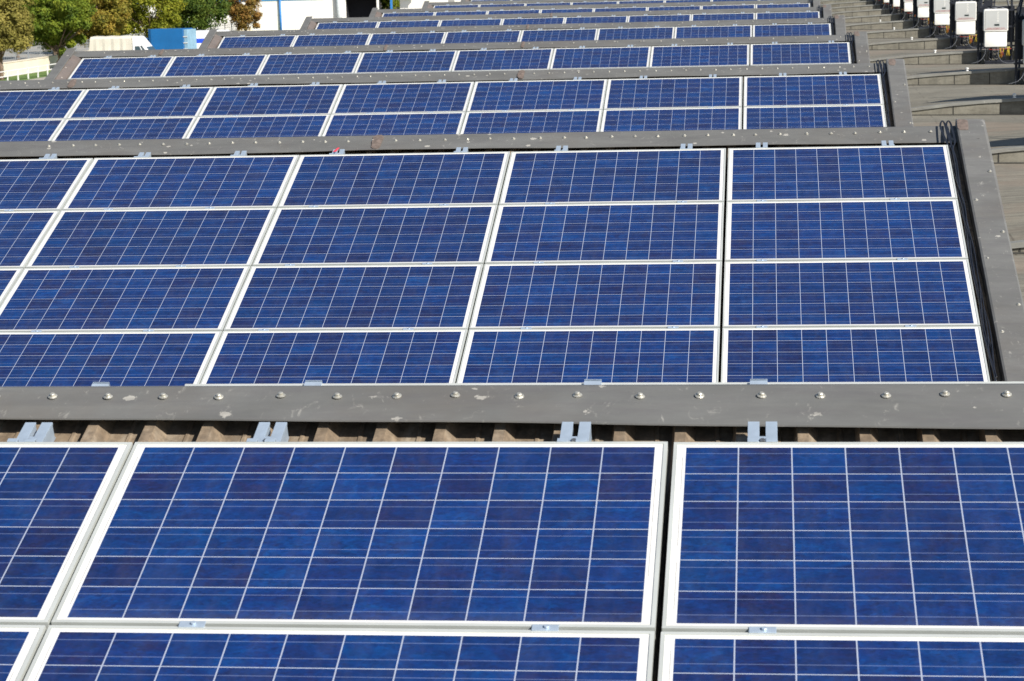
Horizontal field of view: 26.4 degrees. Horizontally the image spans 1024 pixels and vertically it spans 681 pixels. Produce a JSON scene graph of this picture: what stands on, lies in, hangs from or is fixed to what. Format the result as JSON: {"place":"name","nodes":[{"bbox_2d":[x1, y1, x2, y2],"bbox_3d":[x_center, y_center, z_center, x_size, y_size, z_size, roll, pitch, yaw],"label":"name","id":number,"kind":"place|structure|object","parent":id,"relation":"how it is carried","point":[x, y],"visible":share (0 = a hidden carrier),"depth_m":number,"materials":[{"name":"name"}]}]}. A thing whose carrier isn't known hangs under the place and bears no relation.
{"place":"outdoors","nodes":[
{"label":"outdoors","id":0,"kind":"place"},
{"bbox_2d":[3,0,454,79],"bbox_3d":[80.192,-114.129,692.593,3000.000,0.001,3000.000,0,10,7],"label":"ground","id":1,"kind":"structure","parent":0,"point":[9,54],"depth_m":210.67,"materials":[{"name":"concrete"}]},
{"bbox_2d":[0,70,50,80],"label":"grass verge","id":2,"kind":"object","parent":1,"relation":"on","point":[32,75],"depth_m":163.19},
{"bbox_2d":[0,0,34,79],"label":"tree","id":3,"kind":"object","parent":2,"relation":"on","point":[15,34],"visible":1,"depth_m":157.88,"materials":[{"name":"green plant"}]},
{"bbox_2d":[0,63,55,80],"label":"railing","id":4,"kind":"object","parent":2,"relation":"on","point":[28,72],"visible":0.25,"depth_m":159.29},
{"bbox_2d":[21,0,96,62],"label":"tree","id":5,"kind":"object","parent":2,"relation":"on","point":[56,35],"visible":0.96,"depth_m":172.08,"materials":[{"name":"green plant"}]},
{"bbox_2d":[118,0,187,37],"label":"tree","id":6,"kind":"object","parent":2,"relation":"on","point":[169,17],"visible":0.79,"depth_m":200.56,"materials":[{"name":"green plant"}]},
{"bbox_2d":[173,0,233,29],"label":"tree","id":7,"kind":"object","parent":2,"relation":"on","point":[200,12],"visible":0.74,"depth_m":213.55,"materials":[{"name":"green plant"}]},
{"bbox_2d":[225,0,262,30],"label":"tree","id":8,"kind":"object","parent":2,"relation":"on","point":[241,15],"visible":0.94,"depth_m":229.74,"materials":[{"name":"brown plant"}]},
{"bbox_2d":[71,0,132,47],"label":"tree","id":9,"kind":"object","parent":1,"relation":"on","point":[106,18],"visible":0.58,"depth_m":187.51,"materials":[{"name":"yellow plant"}]},
{"bbox_2d":[89,35,155,50],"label":"covered truck","id":10,"kind":"object","parent":1,"relation":"on","point":[112,43],"visible":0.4,"depth_m":167.64,"materials":[{"name":"white fabric"}]},
{"bbox_2d":[2,22,252,75],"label":"boundary wall","id":11,"kind":"structure","parent":1,"relation":"on","point":[29,62],"depth_m":170.53,"materials":[{"name":"concrete"}]},
{"bbox_2d":[146,28,196,49],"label":"blue truck","id":12,"kind":"object","parent":1,"relation":"on","point":[173,38],"visible":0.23,"depth_m":178.12,"materials":[{"name":"metal"}]},
{"bbox_2d":[0,59,913,128],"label":"sawtooth roof","id":13,"kind":"structure","parent":1,"relation":"on","point":[898,96],"depth_m":27.45,"materials":[{"name":"metal"}]},
{"bbox_2d":[0,119,65,141],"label":"solar panel","id":14,"kind":"object","parent":13,"relation":"attached to","point":[31,130],"visible":0.65,"depth_m":26.77,"materials":[{"name":"laminate"}]},
{"bbox_2d":[0,89,85,119],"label":"solar panel","id":15,"kind":"object","parent":13,"relation":"attached to","point":[36,104],"visible":1,"depth_m":27.48,"materials":[{"name":"laminate"}]},
{"bbox_2d":[52,117,196,140],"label":"solar panel","id":16,"kind":"object","parent":13,"relation":"attached to","point":[130,128],"visible":0.59,"depth_m":26.60,"materials":[{"name":"laminate"}]},
{"bbox_2d":[67,87,213,118],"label":"solar panel","id":17,"kind":"object","parent":13,"relation":"attached to","point":[143,102],"visible":1,"depth_m":27.29,"materials":[{"name":"laminate"}]},
{"bbox_2d":[186,114,329,138],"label":"solar panel","id":18,"kind":"object","parent":13,"relation":"attached to","point":[258,126],"visible":0.59,"depth_m":26.41,"materials":[{"name":"glass"}]},
{"bbox_2d":[198,84,342,116],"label":"solar panel","id":19,"kind":"object","parent":13,"relation":"attached to","point":[273,100],"visible":1,"depth_m":27.10,"materials":[{"name":"laminate"}]},
{"bbox_2d":[322,112,465,135],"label":"solar panel","id":20,"kind":"object","parent":13,"relation":"attached to","point":[394,124],"visible":0.59,"depth_m":26.22,"materials":[{"name":"glass"}]},
{"bbox_2d":[331,82,473,113],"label":"solar panel","id":21,"kind":"object","parent":13,"relation":"attached to","point":[405,97],"visible":1,"depth_m":26.91,"materials":[{"name":"glass"}]},
{"bbox_2d":[460,109,602,133],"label":"solar panel","id":22,"kind":"object","parent":13,"relation":"attached to","point":[548,121],"visible":0.59,"depth_m":26.02,"materials":[{"name":"glass"}]},
{"bbox_2d":[467,79,607,111],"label":"solar panel","id":23,"kind":"object","parent":13,"relation":"attached to","point":[532,95],"visible":1,"depth_m":26.71,"materials":[{"name":"glass"}]},
{"bbox_2d":[600,107,741,131],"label":"solar panel","id":24,"kind":"object","parent":13,"relation":"attached to","point":[718,118],"visible":0.59,"depth_m":25.83,"materials":[{"name":"glass"}]},
{"bbox_2d":[604,77,742,109],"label":"solar panel","id":25,"kind":"object","parent":13,"relation":"attached to","point":[662,93],"visible":1,"depth_m":26.52,"materials":[{"name":"glass"}]},
{"bbox_2d":[744,74,883,106],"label":"solar panel","id":26,"kind":"object","parent":13,"relation":"attached to","point":[815,90],"visible":1,"depth_m":26.32,"materials":[{"name":"glass"}]},
{"bbox_2d":[743,105,886,128],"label":"solar panel","id":27,"kind":"object","parent":13,"relation":"attached to","point":[831,116],"visible":0.59,"depth_m":25.64,"materials":[{"name":"glass"}]},
{"bbox_2d":[876,60,890,126],"bbox_3d":[4.426,-2.828,25.913,0.104,0.890,2.476,0,10,7],"label":"cable bundle","id":28,"kind":"object","parent":13,"relation":"hanging from","point":[885,97],"visible":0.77,"depth_m":26.21,"materials":[{"name":"rubber"}]},
{"bbox_2d":[44,31,869,79],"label":"sawtooth roof","id":29,"kind":"structure","parent":1,"relation":"on","point":[67,63],"depth_m":37.78,"materials":[{"name":"metal"}]},
{"bbox_2d":[68,56,173,78],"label":"solar panel","id":30,"kind":"object","parent":29,"relation":"attached to","point":[121,67],"visible":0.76,"depth_m":37.80,"materials":[{"name":"glass"}]},
{"bbox_2d":[163,54,267,76],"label":"solar panel","id":31,"kind":"object","parent":29,"relation":"attached to","point":[216,65],"visible":0.81,"depth_m":37.60,"materials":[{"name":"glass"}]},
{"bbox_2d":[258,52,361,74],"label":"solar panel","id":32,"kind":"object","parent":29,"relation":"attached to","point":[310,63],"visible":0.84,"depth_m":37.41,"materials":[{"name":"glass"}]},
{"bbox_2d":[354,50,457,72],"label":"solar panel","id":33,"kind":"object","parent":29,"relation":"attached to","point":[408,61],"visible":0.83,"depth_m":37.22,"materials":[{"name":"glass"}]},
{"bbox_2d":[452,48,553,70],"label":"solar panel","id":34,"kind":"object","parent":29,"relation":"attached to","point":[503,59],"visible":0.83,"depth_m":37.02,"materials":[{"name":"glass"}]},
{"bbox_2d":[550,46,650,68],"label":"solar panel","id":35,"kind":"object","parent":29,"relation":"attached to","point":[600,57],"visible":0.81,"depth_m":36.83,"materials":[{"name":"glass"}]},
{"bbox_2d":[649,44,749,66],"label":"solar panel","id":36,"kind":"object","parent":29,"relation":"attached to","point":[701,55],"visible":0.83,"depth_m":36.64,"materials":[{"name":"glass"}]},
{"bbox_2d":[750,42,850,64],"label":"solar panel","id":37,"kind":"object","parent":29,"relation":"attached to","point":[801,53],"visible":0.83,"depth_m":36.44,"materials":[{"name":"glass"}]},
{"bbox_2d":[0,119,1023,381],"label":"sawtooth roof","id":38,"kind":"structure","parent":1,"relation":"on","point":[994,253],"depth_m":16.97,"materials":[{"name":"metal"}]},
{"bbox_2d":[0,268,22,305],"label":"solar panel","id":39,"kind":"object","parent":38,"relation":"attached to","point":[9,277],"visible":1,"depth_m":15.52,"materials":[{"name":"glass"}]},
{"bbox_2d":[0,211,59,269],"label":"solar panel","id":40,"kind":"object","parent":38,"relation":"attached to","point":[22,234],"visible":1,"depth_m":16.16,"materials":[{"name":"glass"}]},
{"bbox_2d":[0,158,92,210],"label":"solar panel","id":41,"kind":"object","parent":38,"relation":"attached to","point":[38,184],"visible":1,"depth_m":16.96,"materials":[{"name":"glass"}]},
{"bbox_2d":[0,331,221,386],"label":"solar panel","id":42,"kind":"object","parent":38,"relation":"attached to","point":[153,358],"visible":0.58,"depth_m":14.42,"materials":[{"name":"glass"}]},
{"bbox_2d":[0,266,249,332],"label":"solar panel","id":43,"kind":"object","parent":38,"relation":"attached to","point":[116,299],"visible":1,"depth_m":15.14,"materials":[{"name":"glass"}]},
{"bbox_2d":[25,208,275,267],"bbox_3d":[-2.624,-0.741,15.982,1.652,0.040,0.929,0,29,7],"label":"solar panel","id":44,"kind":"object","parent":38,"relation":"attached to","point":[158,237],"visible":1,"depth_m":15.96,"materials":[{"name":"glass"}]},
{"bbox_2d":[62,155,299,209],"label":"solar panel","id":45,"kind":"object","parent":38,"relation":"attached to","point":[203,182],"visible":1,"depth_m":16.78,"materials":[{"name":"glass"}]},
{"bbox_2d":[200,329,467,383],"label":"solar panel","id":46,"kind":"object","parent":38,"relation":"attached to","point":[335,356],"visible":0.59,"depth_m":14.24,"materials":[{"name":"glass"}]},
{"bbox_2d":[224,264,482,330],"bbox_3d":[-1.068,-0.286,14.969,1.652,0.040,0.929,0,29,7],"label":"solar panel","id":47,"kind":"object","parent":38,"relation":"attached to","point":[372,297],"visible":1,"depth_m":14.94,"materials":[{"name":"glass"}]},
{"bbox_2d":[252,205,497,267],"bbox_3d":[-0.973,-0.750,15.789,1.652,0.040,0.929,0,29,7],"label":"solar panel","id":48,"kind":"object","parent":38,"relation":"attached to","point":[392,235],"visible":1,"depth_m":15.76,"materials":[{"name":"glass"}]},
{"bbox_2d":[278,151,509,207],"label":"solar panel","id":49,"kind":"object","parent":38,"relation":"attached to","point":[404,179],"visible":1,"depth_m":16.58,"materials":[{"name":"glass"}]},
{"bbox_2d":[456,328,719,382],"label":"solar panel","id":50,"kind":"object","parent":38,"relation":"attached to","point":[636,355],"visible":0.59,"depth_m":14.04,"materials":[{"name":"glass"}]},
{"bbox_2d":[469,261,721,328],"bbox_3d":[0.584,-0.296,14.777,1.652,0.041,0.929,0,29,7],"label":"solar panel","id":51,"kind":"object","parent":38,"relation":"attached to","point":[611,295],"visible":1,"depth_m":14.75,"materials":[{"name":"glass"}]},
{"bbox_2d":[485,202,723,263],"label":"solar panel","id":52,"kind":"object","parent":38,"relation":"attached to","point":[610,232],"visible":1,"depth_m":15.57,"materials":[{"name":"glass"}]},
{"bbox_2d":[499,148,725,204],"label":"solar panel","id":53,"kind":"object","parent":38,"relation":"attached to","point":[621,176],"visible":1,"depth_m":16.39,"materials":[{"name":"glass"}]},
{"bbox_2d":[727,145,956,201],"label":"solar panel","id":54,"kind":"object","parent":38,"relation":"attached to","point":[905,172],"visible":1,"depth_m":16.20,"materials":[{"name":"glass"}]},
{"bbox_2d":[725,199,967,261],"bbox_3d":[2.337,-0.768,15.402,1.652,0.041,0.929,0,29,7],"label":"solar panel","id":55,"kind":"object","parent":38,"relation":"attached to","point":[909,229],"visible":1,"depth_m":15.38,"materials":[{"name":"glass"}]},
{"bbox_2d":[723,259,979,327],"bbox_3d":[2.243,-0.305,14.582,1.652,0.042,0.929,0,29,7],"label":"solar panel","id":56,"kind":"object","parent":38,"relation":"attached to","point":[881,293],"visible":1,"depth_m":14.56,"materials":[{"name":"glass"}]},
{"bbox_2d":[721,326,989,381],"bbox_3d":[2.150,0.158,13.764,1.652,0.041,0.929,0,29,7],"label":"solar panel","id":57,"kind":"object","parent":38,"relation":"attached to","point":[875,354],"visible":0.59,"depth_m":13.85,"materials":[{"name":"glass"}]},
{"bbox_2d":[939,120,996,381],"bbox_3d":[3.146,-0.638,15.064,0.104,1.460,4.058,0,10,7],"label":"cable bundle","id":58,"kind":"object","parent":38,"relation":"hanging from","point":[983,314],"visible":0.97,"depth_m":14.94,"materials":[{"name":"rubber"}]},
{"bbox_2d":[198,15,845,48],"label":"sawtooth roof","id":59,"kind":"structure","parent":1,"relation":"on","point":[213,38],"depth_m":47.85,"materials":[{"name":"metal"}]},
{"bbox_2d":[217,35,296,47],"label":"solar panel","id":60,"kind":"object","parent":59,"relation":"on","point":[256,41],"visible":0.59,"depth_m":47.95,"materials":[{"name":"glass"}]},
{"bbox_2d":[292,34,370,46],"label":"solar panel","id":61,"kind":"object","parent":59,"relation":"attached to","point":[332,40],"visible":0.59,"depth_m":47.75,"materials":[{"name":"glass"}]},
{"bbox_2d":[367,32,445,44],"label":"solar panel","id":62,"kind":"object","parent":59,"relation":"on","point":[407,38],"visible":0.59,"depth_m":47.56,"materials":[{"name":"glass"}]},
{"bbox_2d":[443,30,521,42],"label":"solar panel","id":63,"kind":"object","parent":59,"relation":"on","point":[483,36],"visible":0.59,"depth_m":47.37,"materials":[{"name":"glass"}]},
{"bbox_2d":[519,29,597,41],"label":"solar panel","id":64,"kind":"object","parent":59,"relation":"on","point":[558,35],"visible":0.59,"depth_m":47.17,"materials":[{"name":"glass"}]},
{"bbox_2d":[596,27,674,39],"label":"solar panel","id":65,"kind":"object","parent":59,"relation":"attached to","point":[636,33],"visible":0.59,"depth_m":46.98,"materials":[{"name":"glass"}]},
{"bbox_2d":[674,25,751,37],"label":"solar panel","id":66,"kind":"object","parent":59,"relation":"on","point":[714,31],"visible":0.59,"depth_m":46.79,"materials":[{"name":"glass"}]},
{"bbox_2d":[753,23,830,36],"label":"solar panel","id":67,"kind":"object","parent":59,"relation":"attached to","point":[790,30],"visible":0.59,"depth_m":46.59,"materials":[{"name":"glass"}]},
{"bbox_2d":[422,0,646,7],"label":"sawtooth roof","id":68,"kind":"structure","parent":1,"relation":"on","point":[427,4],"depth_m":78.74,"materials":[{"name":"metal"}]},
{"bbox_2d":[300,5,831,29],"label":"sawtooth roof","id":69,"kind":"structure","parent":1,"relation":"on","point":[309,22],"depth_m":58.02,"materials":[{"name":"metal"}]},
{"bbox_2d":[315,21,378,28],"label":"solar panel","id":70,"kind":"object","parent":69,"relation":"on","point":[342,25],"visible":0.47,"depth_m":58.20,"materials":[{"name":"glass"}]},
{"bbox_2d":[377,20,440,27],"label":"solar panel","id":71,"kind":"object","parent":69,"relation":"attached to","point":[416,23],"visible":0.44,"depth_m":58.01,"materials":[{"name":"glass"}]},
{"bbox_2d":[439,19,502,25],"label":"solar panel","id":72,"kind":"object","parent":69,"relation":"on","point":[470,22],"visible":0.46,"depth_m":57.81,"materials":[{"name":"glass"}]},
{"bbox_2d":[501,17,564,24],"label":"solar panel","id":73,"kind":"object","parent":69,"relation":"on","point":[526,21],"visible":0.46,"depth_m":57.62,"materials":[{"name":"glass"}]},
{"bbox_2d":[564,16,627,23],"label":"solar panel","id":74,"kind":"object","parent":69,"relation":"on","point":[600,19],"visible":0.46,"depth_m":57.42,"materials":[{"name":"glass"}]},
{"bbox_2d":[628,14,690,21],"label":"solar panel","id":75,"kind":"object","parent":69,"relation":"on","point":[656,18],"visible":0.47,"depth_m":57.23,"materials":[{"name":"glass"}]},
{"bbox_2d":[691,13,754,20],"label":"solar panel","id":76,"kind":"object","parent":69,"relation":"attached to","point":[726,16],"visible":0.44,"depth_m":57.04,"materials":[{"name":"glass"}]},
{"bbox_2d":[756,11,819,18],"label":"solar panel","id":77,"kind":"object","parent":69,"relation":"on","point":[785,15],"visible":0.46,"depth_m":56.84,"materials":[{"name":"glass"}]},
{"bbox_2d":[369,0,820,16],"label":"sawtooth roof","id":78,"kind":"structure","parent":1,"relation":"on","point":[376,12],"depth_m":68.21,"materials":[{"name":"metal"}]},
{"bbox_2d":[382,12,434,16],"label":"solar panel","id":79,"kind":"object","parent":78,"relation":"on","point":[409,14],"visible":0.41,"depth_m":68.44,"materials":[{"name":"glass"}]},
{"bbox_2d":[434,11,487,15],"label":"solar panel","id":80,"kind":"object","parent":78,"relation":"on","point":[462,13],"visible":0.41,"depth_m":68.25,"materials":[{"name":"glass"}]},
{"bbox_2d":[487,9,540,13],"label":"solar panel","id":81,"kind":"object","parent":78,"relation":"on","point":[514,11],"visible":0.41,"depth_m":68.06,"materials":[{"name":"glass"}]},
{"bbox_2d":[540,8,593,12],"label":"solar panel","id":82,"kind":"object","parent":78,"relation":"on","point":[566,10],"visible":0.41,"depth_m":67.86,"materials":[{"name":"glass"}]},
{"bbox_2d":[594,7,646,11],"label":"solar panel","id":83,"kind":"object","parent":78,"relation":"on","point":[620,9],"visible":0.41,"depth_m":67.67,"materials":[{"name":"glass"}]},
{"bbox_2d":[647,6,700,10],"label":"solar panel","id":84,"kind":"object","parent":78,"relation":"attached to","point":[675,8],"visible":0.41,"depth_m":67.47,"materials":[{"name":"glass"}]},
{"bbox_2d":[701,4,754,8],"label":"solar panel","id":85,"kind":"object","parent":78,"relation":"on","point":[728,6],"visible":0.41,"depth_m":67.28,"materials":[{"name":"glass"}]},
{"bbox_2d":[756,3,809,7],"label":"solar panel","id":86,"kind":"object","parent":78,"relation":"on","point":[782,5],"visible":0.41,"depth_m":67.09,"materials":[{"name":"glass"}]},
{"bbox_2d":[135,0,447,37],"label":"white hall","id":87,"kind":"structure","parent":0,"point":[285,14],"depth_m":243.28,"materials":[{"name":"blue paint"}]},
{"bbox_2d":[0,383,1023,680],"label":"sawtooth roof","id":88,"kind":"structure","parent":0,"point":[670,415],"depth_m":6.93,"materials":[{"name":"metal"}]},
{"bbox_2d":[0,625,45,680],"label":"solar panel","id":89,"kind":"object","parent":88,"relation":"attached to","point":[19,645],"visible":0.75,"depth_m":5.89,"materials":[{"name":"glass"}]},
{"bbox_2d":[0,442,132,630],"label":"solar panel","id":90,"kind":"object","parent":88,"relation":"attached to","point":[54,497],"visible":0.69,"depth_m":6.46,"materials":[{"name":"glass"}]},
{"bbox_2d":[23,625,654,680],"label":"solar panel","id":91,"kind":"object","parent":88,"relation":"attached to","point":[112,653],"visible":1,"depth_m":5.77,"materials":[{"name":"glass"}]},
{"bbox_2d":[51,442,667,638],"bbox_3d":[-0.395,0.555,6.297,1.652,0.042,0.929,0,29,7],"label":"solar panel","id":92,"kind":"object","parent":88,"relation":"attached to","point":[477,535],"visible":0.91,"depth_m":6.25,"materials":[{"name":"glass"}]},
{"bbox_2d":[185,379,684,385],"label":"solar panel","id":93,"kind":"object","parent":88,"relation":"attached to","point":[320,383],"visible":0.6,"depth_m":7.13,"materials":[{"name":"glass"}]},
{"bbox_2d":[658,632,1023,680],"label":"solar panel","id":94,"kind":"object","parent":88,"relation":"attached to","point":[715,656],"visible":1,"depth_m":5.63,"materials":[{"name":"glass"}]},
{"bbox_2d":[662,442,1023,634],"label":"solar panel","id":95,"kind":"object","parent":88,"relation":"attached to","point":[867,537],"visible":0.88,"depth_m":6.10,"materials":[{"name":"glass"}]},
{"bbox_2d":[685,379,1023,383],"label":"solar panel","id":96,"kind":"object","parent":88,"relation":"attached to","point":[758,381],"visible":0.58,"depth_m":6.98,"materials":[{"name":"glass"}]},
{"bbox_2d":[820,0,1023,301],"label":"stepped roof","id":97,"kind":"structure","parent":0,"point":[944,85],"depth_m":53.14,"materials":[{"name":"concrete"}]},
{"bbox_2d":[912,0,944,27],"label":"steel rack","id":98,"kind":"object","parent":97,"relation":"on","point":[915,7],"visible":0.2,"depth_m":93.26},
{"bbox_2d":[917,0,928,17],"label":"inverter","id":99,"kind":"object","parent":98,"relation":"attached to","point":[922,8],"visible":0.84,"depth_m":92.92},
{"bbox_2d":[929,0,967,37],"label":"steel rack","id":100,"kind":"object","parent":97,"relation":"on","point":[931,13],"visible":0.3,"depth_m":83.13,"materials":[{"name":"metal"}]},
{"bbox_2d":[933,0,949,24],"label":"inverter","id":101,"kind":"object","parent":100,"relation":"attached to","point":[941,9],"visible":0.98,"depth_m":82.78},
{"bbox_2d":[949,0,996,48],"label":"steel rack","id":102,"kind":"object","parent":97,"relation":"on","point":[952,16],"visible":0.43,"depth_m":72.95,"materials":[{"name":"metal"}]},
{"bbox_2d":[955,0,976,34],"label":"inverter","id":103,"kind":"object","parent":102,"relation":"attached to","point":[965,15],"visible":1,"depth_m":72.64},
{"bbox_2d":[971,47,1013,63],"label":"wiring","id":104,"kind":"object","parent":97,"relation":"on","point":[996,53],"visible":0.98,"depth_m":62.74,"materials":[{"name":"black metal"}]},
{"bbox_2d":[976,0,1023,63],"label":"steel rack","id":105,"kind":"object","parent":97,"relation":"on","point":[1011,24],"visible":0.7,"depth_m":62.82,"materials":[{"name":"metal"}]},
{"bbox_2d":[983,6,1007,46],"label":"inverter","id":106,"kind":"object","parent":105,"relation":"attached to","point":[995,24],"visible":1,"depth_m":62.54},
{"bbox_2d":[1014,0,1023,84],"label":"steel rack","id":107,"kind":"object","parent":97,"relation":"on","point":[1018,52],"visible":0.81,"depth_m":52.81,"materials":[{"name":"metal"}]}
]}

